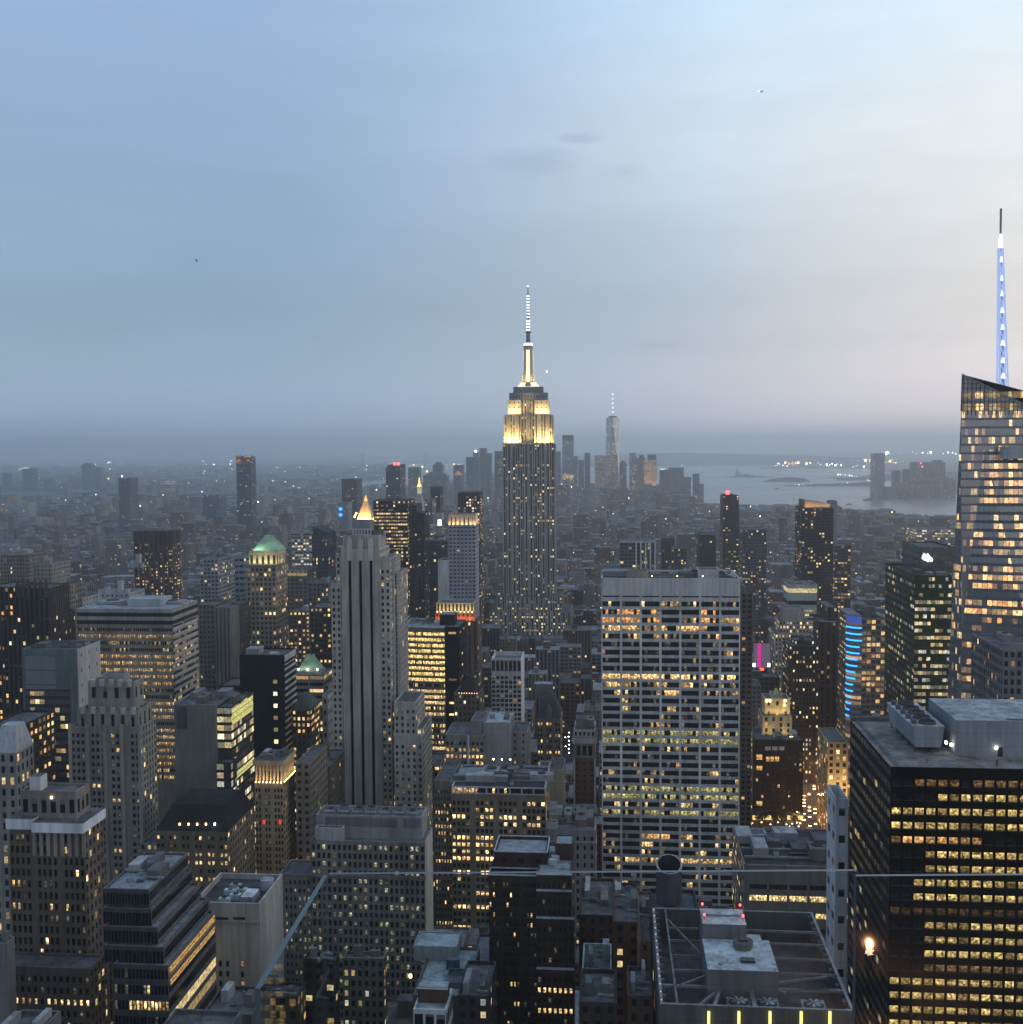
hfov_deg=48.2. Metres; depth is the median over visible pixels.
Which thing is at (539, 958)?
window
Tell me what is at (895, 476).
tower
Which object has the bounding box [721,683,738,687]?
window
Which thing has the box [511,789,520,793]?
window
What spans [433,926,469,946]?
city building
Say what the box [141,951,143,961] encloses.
window
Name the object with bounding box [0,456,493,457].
hills
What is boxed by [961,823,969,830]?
window
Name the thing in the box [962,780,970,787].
window
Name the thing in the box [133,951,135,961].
window
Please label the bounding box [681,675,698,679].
window
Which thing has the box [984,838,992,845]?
window
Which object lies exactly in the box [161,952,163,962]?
window
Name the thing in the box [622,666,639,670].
window
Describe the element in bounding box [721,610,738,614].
window
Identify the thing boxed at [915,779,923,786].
window
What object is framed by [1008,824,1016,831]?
window
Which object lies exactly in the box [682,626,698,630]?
window
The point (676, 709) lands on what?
window
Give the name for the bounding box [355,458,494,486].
river water
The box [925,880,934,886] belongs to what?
window
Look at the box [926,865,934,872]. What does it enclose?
window
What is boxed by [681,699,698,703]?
window
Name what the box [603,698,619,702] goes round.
window
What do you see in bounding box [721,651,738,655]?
window
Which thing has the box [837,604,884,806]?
office tower
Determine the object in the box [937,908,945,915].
window
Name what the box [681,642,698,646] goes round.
window
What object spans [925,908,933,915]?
window
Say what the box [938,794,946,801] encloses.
window
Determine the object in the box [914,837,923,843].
window
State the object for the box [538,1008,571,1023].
window
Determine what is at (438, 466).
tower
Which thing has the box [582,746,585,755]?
window
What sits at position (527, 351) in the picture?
mast window
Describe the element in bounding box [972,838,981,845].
window
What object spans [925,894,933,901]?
window
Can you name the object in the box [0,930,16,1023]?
building
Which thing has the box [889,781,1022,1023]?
window
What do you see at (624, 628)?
window
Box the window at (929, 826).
[926,822,934,829]
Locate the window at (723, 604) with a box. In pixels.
[721,602,738,606]
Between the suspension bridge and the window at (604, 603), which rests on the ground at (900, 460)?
the suspension bridge
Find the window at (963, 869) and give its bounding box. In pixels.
[960,866,969,873]
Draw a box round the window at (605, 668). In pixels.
[603,666,619,670]
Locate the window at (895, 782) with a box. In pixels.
[892,779,900,786]
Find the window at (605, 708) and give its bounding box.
[603,706,619,710]
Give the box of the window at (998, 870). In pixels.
[995,867,1003,873]
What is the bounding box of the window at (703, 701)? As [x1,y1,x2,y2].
[701,699,718,703]
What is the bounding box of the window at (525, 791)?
[523,789,532,793]
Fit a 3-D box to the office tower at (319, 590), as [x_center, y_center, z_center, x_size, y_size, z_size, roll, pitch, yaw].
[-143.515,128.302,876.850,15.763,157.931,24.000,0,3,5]
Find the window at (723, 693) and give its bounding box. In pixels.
[721,691,738,695]
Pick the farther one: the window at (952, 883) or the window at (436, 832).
the window at (436, 832)
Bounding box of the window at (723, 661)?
[721,659,738,663]
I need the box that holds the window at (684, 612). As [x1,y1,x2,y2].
[681,610,698,614]
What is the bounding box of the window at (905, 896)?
[902,893,910,900]
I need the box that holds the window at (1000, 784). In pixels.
[997,781,1005,788]
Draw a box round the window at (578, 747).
[577,746,580,755]
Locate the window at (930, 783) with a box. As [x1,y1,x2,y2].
[927,779,935,786]
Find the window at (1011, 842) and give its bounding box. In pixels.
[1008,839,1016,846]
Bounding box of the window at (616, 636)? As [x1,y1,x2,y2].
[603,634,619,638]
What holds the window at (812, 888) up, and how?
in the office block at (779, 848)
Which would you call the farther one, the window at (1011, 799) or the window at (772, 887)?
the window at (772, 887)
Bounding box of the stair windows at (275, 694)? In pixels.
[273,676,278,748]
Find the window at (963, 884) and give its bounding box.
[960,880,968,887]
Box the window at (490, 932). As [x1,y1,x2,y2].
[490,932,535,1023]
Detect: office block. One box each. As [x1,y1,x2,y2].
[732,826,847,942]
[848,698,1022,1023]
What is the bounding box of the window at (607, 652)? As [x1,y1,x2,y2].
[603,650,619,654]
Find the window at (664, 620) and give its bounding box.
[662,618,678,622]
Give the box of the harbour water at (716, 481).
[584,466,956,515]
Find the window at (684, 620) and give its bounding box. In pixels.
[682,618,698,622]
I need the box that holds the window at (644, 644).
[642,642,658,646]
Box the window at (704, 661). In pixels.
[701,659,718,663]
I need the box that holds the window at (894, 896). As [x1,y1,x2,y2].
[891,893,899,900]
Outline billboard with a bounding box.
[753,643,769,672]
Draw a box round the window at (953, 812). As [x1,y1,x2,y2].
[950,809,958,815]
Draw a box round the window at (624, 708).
[622,706,639,710]
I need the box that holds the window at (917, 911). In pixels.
[914,908,922,914]
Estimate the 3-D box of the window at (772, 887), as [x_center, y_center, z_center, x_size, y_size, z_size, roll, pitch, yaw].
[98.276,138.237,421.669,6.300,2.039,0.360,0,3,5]
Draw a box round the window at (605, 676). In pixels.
[603,674,619,678]
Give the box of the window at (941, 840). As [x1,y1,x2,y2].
[938,837,946,844]
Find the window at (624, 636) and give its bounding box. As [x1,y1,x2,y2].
[622,634,639,638]
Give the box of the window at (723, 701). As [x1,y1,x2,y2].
[602,596,738,903]
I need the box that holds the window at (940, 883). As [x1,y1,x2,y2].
[937,880,945,887]
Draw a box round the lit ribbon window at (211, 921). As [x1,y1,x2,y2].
[170,915,214,984]
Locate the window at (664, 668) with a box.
[662,666,678,670]
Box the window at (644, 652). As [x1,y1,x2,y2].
[642,650,658,654]
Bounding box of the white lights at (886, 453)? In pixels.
[18,451,955,466]
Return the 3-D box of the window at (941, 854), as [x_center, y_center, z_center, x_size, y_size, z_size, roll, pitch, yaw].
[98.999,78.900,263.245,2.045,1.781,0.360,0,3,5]
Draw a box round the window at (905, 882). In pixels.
[902,879,911,886]
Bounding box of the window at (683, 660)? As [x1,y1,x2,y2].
[681,658,698,662]
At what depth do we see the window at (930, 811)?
263.08 m
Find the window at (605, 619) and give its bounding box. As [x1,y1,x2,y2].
[603,617,619,621]
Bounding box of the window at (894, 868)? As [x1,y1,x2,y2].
[891,864,899,871]
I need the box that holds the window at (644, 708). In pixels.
[642,706,658,710]
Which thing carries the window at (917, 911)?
in the office block at (937, 788)
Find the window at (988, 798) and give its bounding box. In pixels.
[985,795,993,802]
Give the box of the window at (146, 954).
[145,951,147,961]
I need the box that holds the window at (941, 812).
[938,808,946,815]
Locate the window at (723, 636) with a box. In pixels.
[721,634,738,639]
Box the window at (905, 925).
[902,921,910,928]
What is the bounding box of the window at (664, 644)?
[662,642,678,646]
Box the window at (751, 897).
[749,895,766,900]
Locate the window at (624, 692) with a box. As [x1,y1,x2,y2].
[622,690,639,694]
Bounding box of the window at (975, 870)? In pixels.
[972,866,980,873]
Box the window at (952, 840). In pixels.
[949,837,957,844]
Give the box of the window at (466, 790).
[464,788,473,792]
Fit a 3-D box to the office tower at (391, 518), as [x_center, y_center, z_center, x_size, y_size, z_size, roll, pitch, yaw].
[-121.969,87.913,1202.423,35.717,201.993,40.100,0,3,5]
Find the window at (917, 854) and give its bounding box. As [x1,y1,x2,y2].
[914,851,922,858]
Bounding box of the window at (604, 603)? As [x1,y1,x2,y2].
[602,601,619,605]
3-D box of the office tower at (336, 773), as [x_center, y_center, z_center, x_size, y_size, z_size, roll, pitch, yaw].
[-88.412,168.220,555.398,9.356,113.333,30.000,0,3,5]
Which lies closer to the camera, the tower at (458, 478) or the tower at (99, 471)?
the tower at (458, 478)
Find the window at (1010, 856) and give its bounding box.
[1007,853,1016,860]
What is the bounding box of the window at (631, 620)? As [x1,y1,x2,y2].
[622,618,639,622]
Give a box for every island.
[728,474,765,476]
[763,477,810,481]
[785,481,869,485]
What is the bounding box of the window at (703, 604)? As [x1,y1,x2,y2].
[701,602,718,606]
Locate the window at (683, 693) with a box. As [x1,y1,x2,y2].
[681,691,698,695]
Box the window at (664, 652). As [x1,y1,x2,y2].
[662,650,678,654]
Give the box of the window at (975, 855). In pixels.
[972,852,980,859]
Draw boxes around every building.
[0,710,55,782]
[0,721,33,935]
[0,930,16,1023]
[1,1007,61,1023]
[6,773,108,1023]
[68,671,158,885]
[77,595,198,824]
[103,851,216,1023]
[107,962,114,1023]
[156,788,255,892]
[164,1008,241,1023]
[174,687,236,799]
[201,872,283,991]
[205,981,270,1023]
[253,745,327,873]
[264,975,305,1023]
[280,803,432,1023]
[292,691,320,858]
[303,946,339,1023]
[343,944,387,1023]
[388,994,412,1023]
[409,931,479,1023]
[432,752,445,818]
[433,817,435,915]
[433,864,434,925]
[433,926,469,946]
[434,759,555,927]
[445,711,530,765]
[454,673,483,722]
[457,960,496,1023]
[466,922,488,946]
[475,933,488,960]
[488,835,574,1023]
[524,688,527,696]
[534,681,562,765]
[539,757,565,803]
[546,801,600,942]
[566,762,572,781]
[566,783,597,806]
[572,714,596,804]
[572,765,598,784]
[575,943,578,986]
[575,987,578,1023]
[579,876,614,993]
[579,968,616,1023]
[582,938,611,968]
[584,698,601,764]
[597,814,601,877]
[612,882,637,1023]
[627,959,652,1023]
[637,891,650,965]
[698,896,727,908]
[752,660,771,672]
[752,670,779,692]
[816,727,847,829]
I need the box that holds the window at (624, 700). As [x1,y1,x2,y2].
[622,698,639,702]
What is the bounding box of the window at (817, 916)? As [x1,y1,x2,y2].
[813,914,825,919]
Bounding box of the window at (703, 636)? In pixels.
[701,634,718,638]
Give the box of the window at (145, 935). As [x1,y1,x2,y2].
[144,932,146,942]
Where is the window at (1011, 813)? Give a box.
[1008,810,1016,817]
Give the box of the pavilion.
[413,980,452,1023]
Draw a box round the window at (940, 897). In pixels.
[937,894,945,901]
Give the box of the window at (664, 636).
[662,634,678,638]
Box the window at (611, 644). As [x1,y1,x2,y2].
[603,642,619,646]
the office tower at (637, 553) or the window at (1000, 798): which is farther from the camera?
the office tower at (637, 553)
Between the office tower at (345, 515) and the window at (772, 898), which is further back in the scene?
the office tower at (345, 515)
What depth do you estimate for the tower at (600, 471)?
5531.30 m
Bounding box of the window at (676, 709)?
[662,707,678,711]
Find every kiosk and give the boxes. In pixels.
[778,811,795,819]
[791,811,803,819]
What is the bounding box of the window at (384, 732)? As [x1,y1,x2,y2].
[383,731,391,804]
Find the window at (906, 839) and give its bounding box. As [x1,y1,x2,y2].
[903,836,911,843]
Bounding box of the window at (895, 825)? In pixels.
[892,822,900,829]
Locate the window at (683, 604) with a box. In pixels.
[681,602,698,606]
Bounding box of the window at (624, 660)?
[622,658,639,662]
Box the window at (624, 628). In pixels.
[622,626,639,630]
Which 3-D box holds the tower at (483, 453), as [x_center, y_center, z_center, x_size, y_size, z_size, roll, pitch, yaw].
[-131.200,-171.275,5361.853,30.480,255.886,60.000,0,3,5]
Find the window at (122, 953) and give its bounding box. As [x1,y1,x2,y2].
[121,950,123,961]
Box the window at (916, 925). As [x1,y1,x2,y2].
[913,922,921,929]
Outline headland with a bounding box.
[761,466,869,468]
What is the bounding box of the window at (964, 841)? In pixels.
[961,838,969,844]
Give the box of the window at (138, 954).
[137,951,139,961]
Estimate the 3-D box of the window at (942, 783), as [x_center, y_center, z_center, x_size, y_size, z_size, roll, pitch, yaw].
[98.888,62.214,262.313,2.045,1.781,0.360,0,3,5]
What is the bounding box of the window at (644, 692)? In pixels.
[642,690,658,694]
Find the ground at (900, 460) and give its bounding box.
[0,452,958,993]
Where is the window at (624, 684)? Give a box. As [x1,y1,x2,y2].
[622,682,639,686]
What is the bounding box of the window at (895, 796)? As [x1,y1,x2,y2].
[892,793,900,800]
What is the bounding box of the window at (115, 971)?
[114,969,166,1023]
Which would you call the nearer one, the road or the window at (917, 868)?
the window at (917, 868)
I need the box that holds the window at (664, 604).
[662,602,678,606]
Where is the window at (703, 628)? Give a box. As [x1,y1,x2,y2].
[701,626,718,630]
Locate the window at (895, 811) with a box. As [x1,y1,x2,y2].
[892,807,900,814]
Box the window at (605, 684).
[603,682,619,686]
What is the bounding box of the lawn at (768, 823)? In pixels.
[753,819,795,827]
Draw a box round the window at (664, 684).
[662,682,678,686]
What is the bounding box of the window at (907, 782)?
[904,779,912,786]
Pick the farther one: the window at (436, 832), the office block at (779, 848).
the window at (436, 832)
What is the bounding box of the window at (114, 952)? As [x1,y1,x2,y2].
[113,950,115,960]
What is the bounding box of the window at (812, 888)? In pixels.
[810,886,825,890]
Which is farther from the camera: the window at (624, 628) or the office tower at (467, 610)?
the office tower at (467, 610)
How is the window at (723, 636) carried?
in the office tower at (670, 662)
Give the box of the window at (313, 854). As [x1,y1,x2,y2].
[312,853,424,1023]
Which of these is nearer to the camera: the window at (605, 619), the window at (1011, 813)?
the window at (1011, 813)
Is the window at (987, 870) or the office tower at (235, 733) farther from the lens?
the office tower at (235, 733)
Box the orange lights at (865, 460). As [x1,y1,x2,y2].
[413,459,902,471]
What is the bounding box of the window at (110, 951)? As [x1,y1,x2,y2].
[109,950,111,960]
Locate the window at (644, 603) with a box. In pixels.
[642,601,658,606]
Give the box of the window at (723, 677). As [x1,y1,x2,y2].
[721,675,738,679]
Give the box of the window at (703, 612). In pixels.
[701,610,718,614]
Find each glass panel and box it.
[255,875,327,1023]
[329,869,854,1023]
[854,873,1022,1023]
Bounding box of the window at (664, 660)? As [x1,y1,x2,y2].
[662,658,678,662]
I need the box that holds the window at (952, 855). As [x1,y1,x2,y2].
[949,852,957,858]
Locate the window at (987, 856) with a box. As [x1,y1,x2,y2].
[984,852,992,859]
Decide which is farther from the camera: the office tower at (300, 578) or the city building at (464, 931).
the office tower at (300, 578)
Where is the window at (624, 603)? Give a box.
[622,601,639,605]
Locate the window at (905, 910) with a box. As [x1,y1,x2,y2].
[902,907,910,914]
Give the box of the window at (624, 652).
[622,650,639,654]
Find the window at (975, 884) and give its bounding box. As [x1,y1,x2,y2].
[972,881,980,888]
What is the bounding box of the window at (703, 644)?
[701,642,718,646]
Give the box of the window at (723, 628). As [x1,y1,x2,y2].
[721,626,738,630]
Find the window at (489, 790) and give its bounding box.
[487,788,496,792]
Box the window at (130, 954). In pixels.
[129,950,131,961]
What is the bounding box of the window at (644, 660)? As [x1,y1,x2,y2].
[642,658,658,662]
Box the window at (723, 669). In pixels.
[721,667,738,671]
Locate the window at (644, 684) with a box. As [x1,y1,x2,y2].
[642,682,658,686]
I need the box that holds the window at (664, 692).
[662,690,678,694]
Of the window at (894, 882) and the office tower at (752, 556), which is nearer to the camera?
the window at (894, 882)
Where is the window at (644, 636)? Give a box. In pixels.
[642,634,658,638]
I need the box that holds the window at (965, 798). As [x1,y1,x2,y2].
[962,795,970,801]
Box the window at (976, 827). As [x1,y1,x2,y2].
[973,824,981,830]
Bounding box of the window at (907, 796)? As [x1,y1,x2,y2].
[903,793,912,800]
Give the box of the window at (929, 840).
[926,837,934,844]
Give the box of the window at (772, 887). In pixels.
[770,885,786,889]
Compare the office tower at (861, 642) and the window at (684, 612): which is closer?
the window at (684, 612)
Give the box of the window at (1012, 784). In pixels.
[1009,781,1017,788]
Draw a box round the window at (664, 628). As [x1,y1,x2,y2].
[662,626,678,630]
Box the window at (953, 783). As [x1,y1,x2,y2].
[950,780,958,787]
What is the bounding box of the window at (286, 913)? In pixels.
[283,913,310,981]
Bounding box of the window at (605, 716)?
[603,714,619,718]
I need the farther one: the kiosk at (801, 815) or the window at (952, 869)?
the kiosk at (801, 815)
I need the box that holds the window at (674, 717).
[662,715,678,719]
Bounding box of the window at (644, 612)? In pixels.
[642,610,658,614]
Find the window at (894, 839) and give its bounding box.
[891,836,900,843]
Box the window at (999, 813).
[996,810,1005,817]
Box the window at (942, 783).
[938,780,947,787]
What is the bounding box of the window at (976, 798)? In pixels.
[973,795,981,802]
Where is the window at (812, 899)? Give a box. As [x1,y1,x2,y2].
[810,897,825,902]
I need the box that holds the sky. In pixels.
[0,0,1022,456]
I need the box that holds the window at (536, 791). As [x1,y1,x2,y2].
[534,789,544,793]
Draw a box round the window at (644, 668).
[642,666,658,670]
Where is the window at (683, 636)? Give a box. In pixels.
[681,634,698,638]
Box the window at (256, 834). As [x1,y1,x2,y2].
[256,834,283,873]
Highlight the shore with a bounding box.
[826,472,957,480]
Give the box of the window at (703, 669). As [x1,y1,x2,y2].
[701,667,718,671]
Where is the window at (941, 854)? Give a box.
[937,851,946,858]
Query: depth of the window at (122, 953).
279.23 m
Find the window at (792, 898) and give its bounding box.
[790,896,806,902]
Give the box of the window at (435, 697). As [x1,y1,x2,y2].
[425,696,445,749]
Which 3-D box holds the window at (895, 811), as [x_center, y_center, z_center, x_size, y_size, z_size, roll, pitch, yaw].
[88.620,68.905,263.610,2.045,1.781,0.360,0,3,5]
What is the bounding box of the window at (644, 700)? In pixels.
[642,698,658,702]
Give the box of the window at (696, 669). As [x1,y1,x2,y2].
[681,666,698,671]
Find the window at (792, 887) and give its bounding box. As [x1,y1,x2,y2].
[790,885,806,890]
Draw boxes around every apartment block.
[753,726,802,812]
[782,634,818,783]
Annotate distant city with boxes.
[0,462,955,813]
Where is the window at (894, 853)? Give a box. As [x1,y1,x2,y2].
[891,850,899,857]
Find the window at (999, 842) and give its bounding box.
[996,838,1004,845]
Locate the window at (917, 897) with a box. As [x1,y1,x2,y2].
[914,893,922,900]
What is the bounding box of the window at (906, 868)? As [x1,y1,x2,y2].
[903,865,911,872]
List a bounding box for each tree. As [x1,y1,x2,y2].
[754,813,762,825]
[760,811,768,823]
[769,808,777,820]
[770,813,778,820]
[777,810,785,821]
[779,813,786,825]
[790,814,798,825]
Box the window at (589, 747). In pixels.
[588,746,591,755]
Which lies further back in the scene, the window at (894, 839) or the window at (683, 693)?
the window at (683, 693)
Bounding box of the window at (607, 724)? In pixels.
[603,722,619,726]
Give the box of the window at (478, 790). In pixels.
[476,788,485,792]
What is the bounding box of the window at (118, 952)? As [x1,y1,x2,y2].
[117,950,119,960]
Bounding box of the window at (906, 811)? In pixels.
[903,808,911,814]
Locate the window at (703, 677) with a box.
[701,675,718,679]
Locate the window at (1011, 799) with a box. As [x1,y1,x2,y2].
[1008,795,1017,802]
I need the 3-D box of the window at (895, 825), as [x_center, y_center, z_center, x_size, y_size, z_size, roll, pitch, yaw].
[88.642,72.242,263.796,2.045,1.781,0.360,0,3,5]
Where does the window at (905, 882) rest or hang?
in the office block at (937, 788)
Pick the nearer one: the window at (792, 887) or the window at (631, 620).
the window at (792, 887)
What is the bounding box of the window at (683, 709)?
[681,707,698,711]
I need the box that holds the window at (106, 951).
[105,950,107,960]
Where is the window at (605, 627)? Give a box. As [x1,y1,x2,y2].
[603,625,619,629]
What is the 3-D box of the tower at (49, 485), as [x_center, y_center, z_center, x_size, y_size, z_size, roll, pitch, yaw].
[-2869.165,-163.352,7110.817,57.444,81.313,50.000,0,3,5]
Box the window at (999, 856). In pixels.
[996,853,1004,860]
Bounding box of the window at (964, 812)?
[961,809,970,816]
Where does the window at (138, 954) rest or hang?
in the office building at (159, 930)
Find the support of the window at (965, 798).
in the office block at (937, 788)
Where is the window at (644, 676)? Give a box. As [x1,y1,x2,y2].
[642,674,658,678]
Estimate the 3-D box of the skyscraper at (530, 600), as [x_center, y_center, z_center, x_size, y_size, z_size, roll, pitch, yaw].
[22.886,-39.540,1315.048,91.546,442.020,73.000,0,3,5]
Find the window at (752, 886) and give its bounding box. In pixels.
[750,884,766,888]
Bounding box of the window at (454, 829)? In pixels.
[453,828,492,927]
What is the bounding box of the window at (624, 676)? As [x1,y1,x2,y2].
[622,674,639,678]
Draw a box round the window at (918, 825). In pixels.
[915,822,923,829]
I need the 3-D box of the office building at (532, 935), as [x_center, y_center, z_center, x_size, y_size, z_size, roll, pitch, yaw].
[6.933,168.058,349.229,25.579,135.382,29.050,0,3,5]
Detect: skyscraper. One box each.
[489,286,572,635]
[606,394,619,485]
[947,208,1022,698]
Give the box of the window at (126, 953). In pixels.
[125,950,127,961]
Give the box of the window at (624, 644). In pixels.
[622,642,639,646]
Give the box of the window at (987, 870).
[984,867,992,873]
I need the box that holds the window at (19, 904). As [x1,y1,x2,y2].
[12,891,69,952]
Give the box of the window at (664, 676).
[662,674,678,678]
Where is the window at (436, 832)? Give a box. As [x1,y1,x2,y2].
[436,832,451,924]
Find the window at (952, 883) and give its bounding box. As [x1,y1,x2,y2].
[949,880,957,887]
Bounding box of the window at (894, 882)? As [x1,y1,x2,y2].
[891,879,899,885]
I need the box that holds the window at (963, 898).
[960,895,968,902]
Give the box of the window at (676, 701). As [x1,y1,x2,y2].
[662,699,678,703]
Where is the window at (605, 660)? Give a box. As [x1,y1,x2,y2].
[603,658,619,662]
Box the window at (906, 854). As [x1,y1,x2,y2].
[903,850,911,857]
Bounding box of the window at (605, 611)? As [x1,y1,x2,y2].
[602,609,619,613]
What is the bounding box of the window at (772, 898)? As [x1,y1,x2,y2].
[770,895,786,901]
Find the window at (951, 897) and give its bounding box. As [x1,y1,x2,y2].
[948,894,957,901]
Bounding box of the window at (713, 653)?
[701,650,718,655]
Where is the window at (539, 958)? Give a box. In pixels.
[538,957,566,962]
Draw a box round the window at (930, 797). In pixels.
[927,794,935,801]
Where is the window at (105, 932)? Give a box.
[104,930,106,941]
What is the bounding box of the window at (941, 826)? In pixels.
[938,823,946,830]
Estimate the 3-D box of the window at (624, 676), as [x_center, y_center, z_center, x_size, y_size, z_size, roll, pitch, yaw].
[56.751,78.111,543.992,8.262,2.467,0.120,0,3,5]
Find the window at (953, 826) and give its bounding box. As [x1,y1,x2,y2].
[949,823,958,830]
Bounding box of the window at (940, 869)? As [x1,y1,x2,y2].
[937,866,945,872]
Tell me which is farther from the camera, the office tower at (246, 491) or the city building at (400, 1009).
the office tower at (246, 491)
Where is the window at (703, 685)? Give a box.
[701,683,718,687]
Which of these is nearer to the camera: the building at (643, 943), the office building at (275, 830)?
the building at (643, 943)
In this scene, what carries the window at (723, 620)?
in the office tower at (670, 662)
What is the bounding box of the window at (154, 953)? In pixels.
[153,951,155,962]
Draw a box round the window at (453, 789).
[452,787,461,791]
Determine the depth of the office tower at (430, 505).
1924.09 m
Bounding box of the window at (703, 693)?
[701,691,718,695]
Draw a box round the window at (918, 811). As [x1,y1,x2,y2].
[915,808,923,815]
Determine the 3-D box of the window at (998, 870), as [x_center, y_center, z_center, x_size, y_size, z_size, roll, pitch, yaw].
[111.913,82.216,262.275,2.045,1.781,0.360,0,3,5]
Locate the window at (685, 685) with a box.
[681,683,698,687]
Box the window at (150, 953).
[149,951,151,962]
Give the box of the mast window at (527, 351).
[526,350,529,381]
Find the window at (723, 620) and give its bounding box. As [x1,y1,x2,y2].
[721,618,738,622]
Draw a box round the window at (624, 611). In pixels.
[622,609,639,613]
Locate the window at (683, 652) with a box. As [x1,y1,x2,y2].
[681,650,698,654]
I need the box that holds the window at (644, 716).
[642,714,658,718]
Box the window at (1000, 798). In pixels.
[997,795,1005,802]
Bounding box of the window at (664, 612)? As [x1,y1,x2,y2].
[662,610,678,614]
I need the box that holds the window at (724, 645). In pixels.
[721,643,738,647]
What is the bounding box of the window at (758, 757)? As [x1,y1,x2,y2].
[756,755,761,759]
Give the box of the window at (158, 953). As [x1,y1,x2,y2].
[157,951,159,962]
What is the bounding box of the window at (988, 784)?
[985,781,993,787]
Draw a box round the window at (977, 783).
[973,780,982,787]
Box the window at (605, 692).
[603,690,619,694]
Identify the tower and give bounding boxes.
[0,549,47,582]
[0,576,75,718]
[3,473,11,491]
[22,640,100,782]
[23,468,37,490]
[33,555,70,582]
[43,479,55,491]
[63,554,144,639]
[81,591,101,606]
[82,463,95,489]
[95,467,103,487]
[97,580,144,599]
[118,477,138,528]
[133,529,181,598]
[160,480,174,492]
[198,597,227,690]
[200,553,234,602]
[202,494,226,518]
[214,601,243,690]
[217,692,255,853]
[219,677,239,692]
[231,599,249,653]
[235,553,248,600]
[236,455,256,534]
[236,535,288,647]
[239,646,296,780]
[287,566,317,647]
[289,601,309,669]
[292,530,312,567]
[296,654,333,748]
[308,577,335,653]
[310,602,331,667]
[312,524,335,578]
[325,744,344,804]
[331,519,432,837]
[339,502,351,545]
[342,478,361,528]
[354,495,373,518]
[373,499,413,619]
[386,463,405,498]
[408,467,421,501]
[408,612,466,751]
[409,503,421,617]
[416,478,424,510]
[417,511,429,618]
[423,472,448,503]
[425,498,435,539]
[429,538,448,619]
[430,486,443,524]
[433,462,443,472]
[434,513,445,537]
[435,600,481,701]
[438,513,479,615]
[453,465,463,494]
[458,492,483,623]
[466,450,480,491]
[479,448,486,497]
[487,453,492,496]
[491,651,524,721]
[494,451,502,503]
[556,451,560,484]
[562,435,573,485]
[574,456,577,485]
[578,460,583,487]
[584,453,589,488]
[595,456,606,487]
[601,567,739,906]
[607,454,617,487]
[619,461,626,487]
[620,539,655,569]
[629,453,635,490]
[636,455,644,490]
[644,455,656,485]
[649,854,851,1023]
[659,469,667,491]
[660,535,673,569]
[668,467,683,493]
[674,546,686,569]
[684,477,690,495]
[692,474,699,495]
[696,531,715,566]
[699,484,703,502]
[720,491,738,576]
[739,526,766,642]
[739,584,751,826]
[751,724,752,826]
[752,679,760,726]
[758,688,791,734]
[769,605,812,692]
[783,580,816,631]
[795,498,833,602]
[813,600,837,726]
[826,785,847,989]
[827,500,836,542]
[833,543,850,607]
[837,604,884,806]
[870,453,884,497]
[884,487,897,497]
[884,541,954,716]
[891,470,900,486]
[897,481,911,497]
[902,469,909,480]
[906,527,954,546]
[909,462,928,483]
[912,484,929,497]
[929,460,945,479]
[929,477,955,497]
[971,631,1022,698]
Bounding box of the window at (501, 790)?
[499,788,508,792]
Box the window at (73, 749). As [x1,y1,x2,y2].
[72,748,139,885]
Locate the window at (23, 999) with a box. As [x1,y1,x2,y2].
[16,986,89,1023]
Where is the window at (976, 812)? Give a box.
[973,809,981,816]
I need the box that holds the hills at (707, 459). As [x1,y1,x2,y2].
[561,453,890,465]
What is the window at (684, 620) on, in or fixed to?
in the office tower at (670, 662)
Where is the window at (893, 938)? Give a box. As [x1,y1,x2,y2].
[890,935,898,942]
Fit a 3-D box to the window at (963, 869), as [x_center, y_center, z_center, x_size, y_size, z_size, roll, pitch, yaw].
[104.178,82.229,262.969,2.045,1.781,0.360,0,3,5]
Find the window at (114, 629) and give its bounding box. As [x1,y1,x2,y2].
[78,628,174,778]
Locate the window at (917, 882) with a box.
[914,879,922,886]
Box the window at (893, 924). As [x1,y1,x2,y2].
[890,921,898,928]
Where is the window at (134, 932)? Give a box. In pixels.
[133,931,135,942]
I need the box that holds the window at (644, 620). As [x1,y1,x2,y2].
[642,618,658,622]
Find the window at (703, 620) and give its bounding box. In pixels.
[701,618,718,622]
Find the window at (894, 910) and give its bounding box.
[891,907,899,914]
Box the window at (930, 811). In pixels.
[926,808,935,815]
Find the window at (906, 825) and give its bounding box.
[903,822,911,829]
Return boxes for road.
[801,783,820,828]
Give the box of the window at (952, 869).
[949,866,957,873]
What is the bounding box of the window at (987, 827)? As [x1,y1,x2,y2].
[984,824,993,831]
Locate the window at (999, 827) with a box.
[996,824,1004,831]
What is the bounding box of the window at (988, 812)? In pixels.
[985,809,993,816]
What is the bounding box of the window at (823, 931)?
[820,929,825,934]
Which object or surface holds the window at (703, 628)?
in the office tower at (670, 662)
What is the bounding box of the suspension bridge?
[328,453,449,466]
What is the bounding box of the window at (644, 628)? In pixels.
[642,626,658,630]
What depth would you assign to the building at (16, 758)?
460.45 m
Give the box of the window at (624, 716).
[622,714,639,718]
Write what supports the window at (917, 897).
in the office block at (937, 788)
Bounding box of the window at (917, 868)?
[914,865,922,872]
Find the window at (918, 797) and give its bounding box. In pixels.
[915,794,923,800]
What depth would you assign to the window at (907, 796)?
263.34 m
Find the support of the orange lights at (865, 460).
on the ground at (900, 460)
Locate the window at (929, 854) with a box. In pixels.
[926,851,934,858]
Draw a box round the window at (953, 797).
[950,794,958,801]
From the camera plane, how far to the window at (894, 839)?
264.11 m
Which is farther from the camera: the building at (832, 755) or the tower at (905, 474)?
the tower at (905, 474)
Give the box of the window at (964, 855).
[961,852,969,859]
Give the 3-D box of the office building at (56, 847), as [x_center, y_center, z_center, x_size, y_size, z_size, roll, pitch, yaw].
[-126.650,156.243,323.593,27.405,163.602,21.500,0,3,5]

